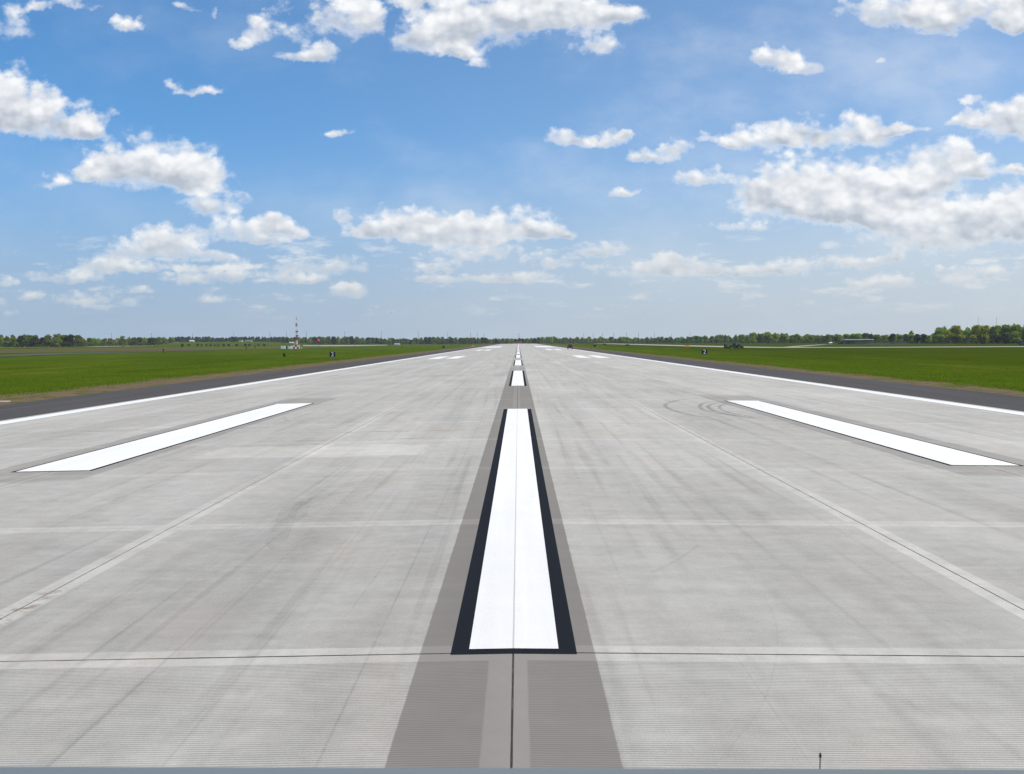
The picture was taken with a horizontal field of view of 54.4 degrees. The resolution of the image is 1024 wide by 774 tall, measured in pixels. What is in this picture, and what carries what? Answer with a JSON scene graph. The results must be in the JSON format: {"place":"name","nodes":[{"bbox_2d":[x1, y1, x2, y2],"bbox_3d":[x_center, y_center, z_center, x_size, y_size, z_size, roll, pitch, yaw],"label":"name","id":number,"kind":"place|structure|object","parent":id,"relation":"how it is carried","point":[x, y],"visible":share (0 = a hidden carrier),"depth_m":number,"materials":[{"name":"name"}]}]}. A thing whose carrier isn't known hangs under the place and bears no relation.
{"place":"outdoors","nodes":[
{"label":"outdoors","id":0,"kind":"place"},
{"bbox_2d":[0,349,223,356],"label":"service road","id":1,"kind":"structure","parent":0,"point":[82,353],"depth_m":378.71,"materials":[{"name":"grey asphalt"}]},
{"bbox_2d":[0,344,497,420],"bbox_3d":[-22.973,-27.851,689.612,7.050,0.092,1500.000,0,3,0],"label":"runway shoulder","id":2,"kind":"object","parent":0,"point":[21,409],"visible":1,"depth_m":73.92},
{"bbox_2d":[303,345,375,345],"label":"taxiway","id":3,"kind":"structure","parent":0,"point":[339,345],"depth_m":1014.71,"materials":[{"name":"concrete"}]},
{"bbox_2d":[0,344,1023,769],"bbox_3d":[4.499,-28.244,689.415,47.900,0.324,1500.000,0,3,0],"label":"runway","id":4,"kind":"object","parent":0,"point":[746,588],"visible":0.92,"depth_m":13.51,"materials":[{"name":"concrete"}]},
{"bbox_2d":[13,403,312,471],"bbox_3d":[-12.035,1.565,40.478,2.160,0.032,28.630,0,3,0],"label":"touchdown bar","id":5,"kind":"object","parent":4,"relation":"on","point":[99,458],"visible":1,"depth_m":33.38,"materials":[{"name":"white paint"}]},
{"bbox_2d":[0,344,498,424],"bbox_3d":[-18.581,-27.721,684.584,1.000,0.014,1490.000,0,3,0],"label":"edge stripe","id":6,"kind":"object","parent":4,"relation":"on","point":[62,413],"visible":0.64,"depth_m":62.37,"materials":[{"name":"paint"}]},
{"bbox_2d":[446,356,464,358],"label":"touchdown bar","id":7,"kind":"object","parent":4,"relation":"on","point":[455,357],"visible":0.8,"depth_m":212.40,"materials":[{"name":"white paint"}]},
{"bbox_2d":[0,753,1023,773],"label":"van","id":8,"kind":"object","parent":4,"relation":"on","point":[142,770],"visible":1,"depth_m":1.31,"materials":[{"name":"blue paint"}]},
{"bbox_2d":[451,409,576,654],"bbox_3d":[0.137,1.868,28.475,1.286,0.013,36.760,0,3,0],"label":"centerline stripe","id":9,"kind":"object","parent":4,"relation":"on","point":[514,599],"visible":1,"depth_m":13.96,"materials":[{"name":"white paint"}]},
{"bbox_2d":[509,371,526,385],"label":"centerline stripe","id":10,"kind":"object","parent":4,"relation":"on","point":[517,378],"visible":1,"depth_m":82.92,"materials":[{"name":"white paint"}]},
{"bbox_2d":[513,360,522,364],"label":"centerline stripe","id":11,"kind":"object","parent":4,"relation":"on","point":[517,362],"visible":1,"depth_m":149.44,"materials":[{"name":"white paint"}]},
{"bbox_2d":[572,355,590,357],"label":"touchdown bar","id":12,"kind":"object","parent":4,"relation":"on","point":[580,356],"visible":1,"depth_m":214.35,"materials":[{"name":"white paint"}]},
{"bbox_2d":[587,355,607,357],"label":"touchdown bar","id":13,"kind":"object","parent":4,"relation":"on","point":[597,356],"visible":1,"depth_m":215.99,"materials":[{"name":"white paint"}]},
{"bbox_2d":[540,344,1023,415],"bbox_3d":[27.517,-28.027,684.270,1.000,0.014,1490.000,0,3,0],"label":"edge stripe","id":14,"kind":"object","parent":4,"relation":"on","point":[966,405],"visible":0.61,"depth_m":64.58,"materials":[{"name":"paint"}]},
{"bbox_2d":[726,400,1022,465],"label":"touchdown bar","id":15,"kind":"object","parent":4,"relation":"on","point":[949,456],"visible":1,"depth_m":33.00,"materials":[{"name":"white paint"}]},
{"bbox_2d":[0,342,1023,404],"bbox_3d":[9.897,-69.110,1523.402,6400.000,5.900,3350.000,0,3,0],"label":"grass field","id":16,"kind":"structure","parent":0,"point":[940,353],"depth_m":186.71,"materials":[{"name":"green plant"}]},
{"bbox_2d":[2,336,10,343],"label":"slender tree","id":17,"kind":"object","parent":16,"relation":"on","point":[6,340],"visible":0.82,"depth_m":739.32,"materials":[{"name":"green plant"}]},
{"bbox_2d":[9,338,17,346],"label":"broadleaf tree","id":18,"kind":"object","parent":16,"relation":"on","point":[14,342],"visible":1,"depth_m":721.60,"materials":[{"name":"green plant"}]},
{"bbox_2d":[16,335,24,345],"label":"dark tree","id":19,"kind":"object","parent":16,"relation":"on","point":[19,339],"visible":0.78,"depth_m":733.42,"materials":[{"name":"green plant"}]},
{"bbox_2d":[22,334,30,346],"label":"broadleaf tree","id":20,"kind":"object","parent":16,"relation":"on","point":[25,341],"visible":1,"depth_m":725.40,"materials":[{"name":"green plant"}]},
{"bbox_2d":[29,337,38,346],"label":"dark tree","id":21,"kind":"object","parent":16,"relation":"on","point":[33,341],"visible":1,"depth_m":724.56,"materials":[{"name":"green plant"}]},
{"bbox_2d":[38,337,44,346],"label":"dark tree","id":22,"kind":"object","parent":16,"relation":"on","point":[41,340],"visible":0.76,"depth_m":744.70,"materials":[{"name":"green plant"}]},
{"bbox_2d":[44,335,52,346],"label":"broadleaf tree","id":23,"kind":"object","parent":16,"relation":"on","point":[47,341],"visible":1,"depth_m":730.45,"materials":[{"name":"green plant"}]},
{"bbox_2d":[50,334,62,346],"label":"broadleaf tree","id":24,"kind":"object","parent":16,"relation":"on","point":[55,341],"visible":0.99,"depth_m":729.05,"materials":[{"name":"green plant"}]},
{"bbox_2d":[58,335,66,345],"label":"broadleaf tree","id":25,"kind":"object","parent":16,"relation":"on","point":[62,337],"visible":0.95,"depth_m":740.16,"materials":[{"name":"green plant"}]},
{"bbox_2d":[64,334,74,346],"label":"dark tree","id":26,"kind":"object","parent":16,"relation":"on","point":[69,339],"visible":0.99,"depth_m":738.80,"materials":[{"name":"green plant"}]},
{"bbox_2d":[74,335,82,343],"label":"broadleaf tree","id":27,"kind":"object","parent":16,"relation":"on","point":[78,338],"visible":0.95,"depth_m":762.93,"materials":[{"name":"green plant"}]},
{"bbox_2d":[0,341,175,346],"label":"undergrowth","id":28,"kind":"object","parent":16,"relation":"on","point":[74,345],"visible":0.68,"depth_m":760.83,"materials":[{"name":"green plant"}]},
{"bbox_2d":[0,333,176,346],"bbox_3d":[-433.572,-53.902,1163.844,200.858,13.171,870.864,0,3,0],"label":"woodland","id":29,"kind":"object","parent":16,"relation":"on","point":[1,335],"visible":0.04,"depth_m":790.37,"materials":[{"name":"green plant"}]},
{"bbox_2d":[87,338,93,345],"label":"broadleaf tree","id":30,"kind":"object","parent":16,"relation":"on","point":[90,341],"visible":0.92,"depth_m":824.51,"materials":[{"name":"green plant"}]},
{"bbox_2d":[106,338,113,345],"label":"broadleaf tree","id":31,"kind":"object","parent":16,"relation":"on","point":[109,341],"visible":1,"depth_m":882.79,"materials":[{"name":"green plant"}]},
{"bbox_2d":[117,336,127,345],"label":"broadleaf tree","id":32,"kind":"object","parent":16,"relation":"on","point":[121,341],"visible":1,"depth_m":839.86,"materials":[{"name":"green plant"}]},
{"bbox_2d":[131,337,138,345],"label":"broadleaf tree","id":33,"kind":"object","parent":16,"relation":"on","point":[134,341],"visible":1,"depth_m":904.04,"materials":[{"name":"green plant"}]},
{"bbox_2d":[136,337,143,345],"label":"dark tree","id":34,"kind":"object","parent":16,"relation":"on","point":[139,339],"visible":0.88,"depth_m":924.16,"materials":[{"name":"green plant"}]},
{"bbox_2d":[147,338,153,344],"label":"dark tree","id":35,"kind":"object","parent":16,"relation":"on","point":[150,340],"visible":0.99,"depth_m":934.83,"materials":[{"name":"green plant"}]},
{"bbox_2d":[0,346,360,352],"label":"dry grass","id":36,"kind":"structure","parent":16,"relation":"on","point":[102,349],"depth_m":554.41,"materials":[{"name":"plant"}]},
{"bbox_2d":[179,337,286,342],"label":"woodland","id":37,"kind":"object","parent":16,"relation":"on","point":[233,341],"visible":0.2,"depth_m":1537.14,"materials":[{"name":"green plant"}]},
{"bbox_2d":[291,345,299,348],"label":"checkered hut","id":38,"kind":"object","parent":16,"relation":"on","point":[295,346],"visible":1,"depth_m":581.05,"materials":[{"name":"white metal"}]},
{"bbox_2d":[295,316,297,344],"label":"lattice mast","id":39,"kind":"object","parent":16,"relation":"on","point":[296,331],"visible":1,"depth_m":584.66,"materials":[{"name":"white metal"}]},
{"bbox_2d":[313,336,317,343],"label":"dark tree","id":40,"kind":"object","parent":16,"relation":"on","point":[315,341],"visible":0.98,"depth_m":1350.69,"materials":[{"name":"green plant"}]},
{"bbox_2d":[325,336,330,343],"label":"broadleaf tree","id":41,"kind":"object","parent":16,"relation":"on","point":[328,341],"visible":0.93,"depth_m":1378.79,"materials":[{"name":"green plant"}]},
{"bbox_2d":[329,352,334,357],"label":"distance sign","id":42,"kind":"object","parent":16,"relation":"on","point":[331,354],"visible":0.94,"depth_m":232.06,"materials":[{"name":"black metal"}]},
{"bbox_2d":[330,336,336,344],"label":"dark tree","id":43,"kind":"object","parent":16,"relation":"on","point":[333,340],"visible":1,"depth_m":1347.23,"materials":[{"name":"green plant"}]},
{"bbox_2d":[349,336,354,343],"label":"dark tree","id":44,"kind":"object","parent":16,"relation":"on","point":[351,339],"visible":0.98,"depth_m":1380.87,"materials":[{"name":"green plant"}]},
{"bbox_2d":[418,337,423,343],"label":"broadleaf tree","id":45,"kind":"object","parent":16,"relation":"on","point":[420,340],"visible":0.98,"depth_m":1400.93,"materials":[{"name":"green plant"}]},
{"bbox_2d":[430,337,436,343],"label":"broadleaf tree","id":46,"kind":"object","parent":16,"relation":"on","point":[433,340],"visible":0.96,"depth_m":1421.80,"materials":[{"name":"green plant"}]},
{"bbox_2d":[275,336,602,343],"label":"woodland","id":47,"kind":"object","parent":16,"relation":"on","point":[541,338],"visible":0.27,"depth_m":1420.02,"materials":[{"name":"green plant"}]},
{"bbox_2d":[453,337,458,343],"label":"broadleaf tree","id":48,"kind":"object","parent":16,"relation":"on","point":[455,340],"visible":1,"depth_m":1414.66,"materials":[{"name":"green plant"}]},
{"bbox_2d":[461,338,467,343],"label":"broadleaf tree","id":49,"kind":"object","parent":16,"relation":"on","point":[463,340],"visible":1,"depth_m":1435.19,"materials":[{"name":"green plant"}]},
{"bbox_2d":[701,349,707,355],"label":"distance sign","id":50,"kind":"object","parent":16,"relation":"on","point":[703,351],"visible":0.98,"depth_m":231.47,"materials":[{"name":"black metal"}]},
{"bbox_2d":[713,335,720,342],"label":"broadleaf tree","id":51,"kind":"object","parent":16,"relation":"on","point":[717,339],"visible":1,"depth_m":1083.20,"materials":[{"name":"green plant"}]},
{"bbox_2d":[738,334,745,342],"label":"broadleaf tree","id":52,"kind":"object","parent":16,"relation":"on","point":[742,337],"visible":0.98,"depth_m":1025.51,"materials":[{"name":"green plant"}]},
{"bbox_2d":[744,336,750,342],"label":"broadleaf tree","id":53,"kind":"object","parent":16,"relation":"on","point":[747,339],"visible":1,"depth_m":1006.59,"materials":[{"name":"green plant"}]},
{"bbox_2d":[749,332,757,342],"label":"broadleaf tree","id":54,"kind":"object","parent":16,"relation":"on","point":[754,335],"visible":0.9,"depth_m":1028.88,"materials":[{"name":"green plant"}]},
{"bbox_2d":[590,343,923,347],"bbox_3d":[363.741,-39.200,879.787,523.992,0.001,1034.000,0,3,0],"label":"straw verge","id":55,"kind":"structure","parent":16,"relation":"on","point":[744,347],"depth_m":408.66,"materials":[{"name":"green plant"}]},
{"bbox_2d":[755,334,763,342],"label":"broadleaf tree","id":56,"kind":"object","parent":16,"relation":"on","point":[760,338],"visible":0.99,"depth_m":991.72,"materials":[{"name":"green plant"}]},
{"bbox_2d":[763,332,772,342],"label":"broadleaf tree","id":57,"kind":"object","parent":16,"relation":"on","point":[767,336],"visible":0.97,"depth_m":977.43,"materials":[{"name":"green plant"}]},
{"bbox_2d":[772,333,779,341],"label":"broadleaf tree","id":58,"kind":"object","parent":16,"relation":"on","point":[775,336],"visible":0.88,"depth_m":980.72,"materials":[{"name":"green plant"}]},
{"bbox_2d":[779,334,787,341],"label":"broadleaf tree","id":59,"kind":"object","parent":16,"relation":"on","point":[783,337],"visible":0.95,"depth_m":957.47,"materials":[{"name":"green plant"}]},
{"bbox_2d":[551,338,1023,343],"bbox_3d":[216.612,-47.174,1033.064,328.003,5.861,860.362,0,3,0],"label":"undergrowth","id":60,"kind":"object","parent":16,"relation":"on","point":[966,340],"visible":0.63,"depth_m":909.32,"materials":[{"name":"green plant"}]},
{"bbox_2d":[793,334,801,342],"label":"broadleaf tree","id":61,"kind":"object","parent":16,"relation":"on","point":[797,337],"visible":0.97,"depth_m":939.85,"materials":[{"name":"green plant"}]},
{"bbox_2d":[804,334,809,342],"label":"broadleaf tree","id":62,"kind":"object","parent":16,"relation":"on","point":[806,336],"visible":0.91,"depth_m":936.44,"materials":[{"name":"green plant"}]},
{"bbox_2d":[808,335,815,341],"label":"broadleaf tree","id":63,"kind":"object","parent":16,"relation":"on","point":[811,337],"visible":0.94,"depth_m":929.71,"materials":[{"name":"green plant"}]},
{"bbox_2d":[606,323,1023,342],"bbox_3d":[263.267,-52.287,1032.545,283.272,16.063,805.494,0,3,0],"label":"woodland","id":64,"kind":"object","parent":16,"relation":"on","point":[788,337],"visible":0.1,"depth_m":1017.09,"materials":[{"name":"green plant"}]},
{"bbox_2d":[620,352,1016,395],"bbox_3d":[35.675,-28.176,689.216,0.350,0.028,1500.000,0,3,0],"label":"earth edge","id":65,"kind":"object","parent":16,"relation":"on","point":[859,378],"visible":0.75,"depth_m":84.44,"materials":[{"name":"soil"}]},
{"bbox_2d":[823,334,831,342],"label":"broadleaf tree","id":66,"kind":"object","parent":16,"relation":"on","point":[827,337],"visible":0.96,"depth_m":906.24,"materials":[{"name":"green plant"}]},
{"bbox_2d":[833,334,839,340],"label":"broadleaf tree","id":67,"kind":"object","parent":16,"relation":"on","point":[836,337],"visible":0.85,"depth_m":893.94,"materials":[{"name":"green plant"}]},
{"bbox_2d":[853,333,861,338],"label":"broadleaf tree","id":68,"kind":"object","parent":16,"relation":"on","point":[858,335],"visible":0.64,"depth_m":860.17,"materials":[{"name":"green plant"}]},
{"bbox_2d":[842,339,873,343],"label":"open shelter","id":69,"kind":"object","parent":16,"relation":"on","point":[855,341],"visible":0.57,"depth_m":730.81,"materials":[{"name":"metal"}]},
{"bbox_2d":[861,333,869,338],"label":"broadleaf tree","id":70,"kind":"object","parent":16,"relation":"on","point":[864,335],"visible":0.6,"depth_m":836.83,"materials":[{"name":"green plant"}]},
{"bbox_2d":[872,334,881,342],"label":"broadleaf tree","id":71,"kind":"object","parent":16,"relation":"on","point":[877,338],"visible":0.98,"depth_m":812.73,"materials":[{"name":"green plant"}]},
{"bbox_2d":[855,341,905,344],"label":"fence","id":72,"kind":"object","parent":16,"relation":"on","point":[902,342],"visible":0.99,"depth_m":597.94,"materials":[{"name":"grey metal"}]},
{"bbox_2d":[888,334,895,343],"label":"dark tree","id":73,"kind":"object","parent":16,"relation":"on","point":[891,338],"visible":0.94,"depth_m":686.27,"materials":[{"name":"green plant"}]},
{"bbox_2d":[896,334,903,340],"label":"broadleaf tree","id":74,"kind":"object","parent":16,"relation":"on","point":[899,337],"visible":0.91,"depth_m":781.26,"materials":[{"name":"green plant"}]},
{"bbox_2d":[903,334,908,341],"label":"dark tree","id":75,"kind":"object","parent":16,"relation":"on","point":[905,338],"visible":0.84,"depth_m":780.20,"materials":[{"name":"green plant"}]},
{"bbox_2d":[906,334,913,342],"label":"broadleaf tree","id":76,"kind":"object","parent":16,"relation":"on","point":[910,337],"visible":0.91,"depth_m":757.67,"materials":[{"name":"green plant"}]},
{"bbox_2d":[913,334,921,342],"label":"dark tree","id":77,"kind":"object","parent":16,"relation":"on","point":[916,338],"visible":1,"depth_m":746.92,"materials":[{"name":"green plant"}]},
{"bbox_2d":[921,334,926,342],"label":"dark tree","id":78,"kind":"object","parent":16,"relation":"on","point":[923,337],"visible":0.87,"depth_m":733.97,"materials":[{"name":"green plant"}]},
{"bbox_2d":[925,335,931,343],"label":"broadleaf tree","id":79,"kind":"object","parent":16,"relation":"on","point":[929,339],"visible":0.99,"depth_m":721.12,"materials":[{"name":"green plant"}]},
{"bbox_2d":[932,335,937,343],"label":"broadleaf tree","id":80,"kind":"object","parent":16,"relation":"on","point":[934,339],"visible":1,"depth_m":709.82,"materials":[{"name":"green plant"}]},
{"bbox_2d":[932,327,948,342],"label":"broadleaf tree","id":81,"kind":"object","parent":16,"relation":"on","point":[939,333],"visible":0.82,"depth_m":721.13,"materials":[{"name":"green plant"}]},
{"bbox_2d":[943,329,950,341],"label":"broadleaf tree","id":82,"kind":"object","parent":16,"relation":"on","point":[947,331],"visible":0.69,"depth_m":721.46,"materials":[{"name":"green plant"}]},
{"bbox_2d":[947,325,964,343],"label":"broadleaf tree","id":83,"kind":"object","parent":16,"relation":"on","point":[956,331],"visible":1,"depth_m":696.41,"materials":[{"name":"green plant"}]},
{"bbox_2d":[961,330,969,342],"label":"broadleaf tree","id":84,"kind":"object","parent":16,"relation":"on","point":[965,332],"visible":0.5,"depth_m":702.13,"materials":[{"name":"green plant"}]},
{"bbox_2d":[966,325,984,343],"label":"broadleaf tree","id":85,"kind":"object","parent":16,"relation":"on","point":[976,330],"visible":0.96,"depth_m":668.66,"materials":[{"name":"green plant"}]},
{"bbox_2d":[976,325,990,341],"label":"broadleaf tree","id":86,"kind":"object","parent":16,"relation":"on","point":[985,328],"visible":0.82,"depth_m":667.57,"materials":[{"name":"green plant"}]},
{"bbox_2d":[980,335,987,343],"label":"cedar tree","id":87,"kind":"object","parent":16,"relation":"on","point":[983,340],"visible":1,"depth_m":616.79,"materials":[{"name":"green plant"}]},
{"bbox_2d":[988,327,997,343],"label":"slender tree","id":88,"kind":"object","parent":16,"relation":"on","point":[993,336],"visible":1,"depth_m":656.55,"materials":[{"name":"green plant"}]},
{"bbox_2d":[994,325,1001,339],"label":"broadleaf tree","id":89,"kind":"object","parent":16,"relation":"on","point":[998,327],"visible":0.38,"depth_m":667.49,"materials":[{"name":"green plant"}]},
{"bbox_2d":[997,324,1010,341],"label":"broadleaf tree","id":90,"kind":"object","parent":16,"relation":"on","point":[1004,331],"visible":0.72,"depth_m":655.33,"materials":[{"name":"green plant"}]},
{"bbox_2d":[1004,334,1010,343],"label":"cedar tree","id":91,"kind":"object","parent":16,"relation":"on","point":[1007,341],"visible":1,"depth_m":611.73,"materials":[{"name":"green plant"}]},
{"bbox_2d":[1009,324,1023,343],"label":"broadleaf tree","id":92,"kind":"object","parent":16,"relation":"on","point":[1016,334],"visible":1,"depth_m":638.37,"materials":[{"name":"green plant"}]},
{"bbox_2d":[0,0,1023,341],"label":"sky","id":93,"kind":"structure","parent":0,"point":[490,169],"materials":[{"name":"blue"}]},
{"bbox_2d":[516,343,556,343],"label":"runway end grass","id":94,"kind":"structure","parent":0,"point":[537,343],"depth_m":1490.35,"materials":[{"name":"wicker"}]},
{"bbox_2d":[541,344,1023,411],"bbox_3d":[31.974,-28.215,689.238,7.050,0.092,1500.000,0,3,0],"label":"runway shoulder","id":95,"kind":"object","parent":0,"point":[1004,401],"visible":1,"depth_m":75.80},
{"bbox_2d":[594,343,1023,347],"bbox_3d":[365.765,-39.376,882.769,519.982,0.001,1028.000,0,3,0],"label":"taxiway","id":96,"kind":"structure","parent":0,"point":[803,347],"depth_m":442.07,"materials":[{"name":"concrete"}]}
]}

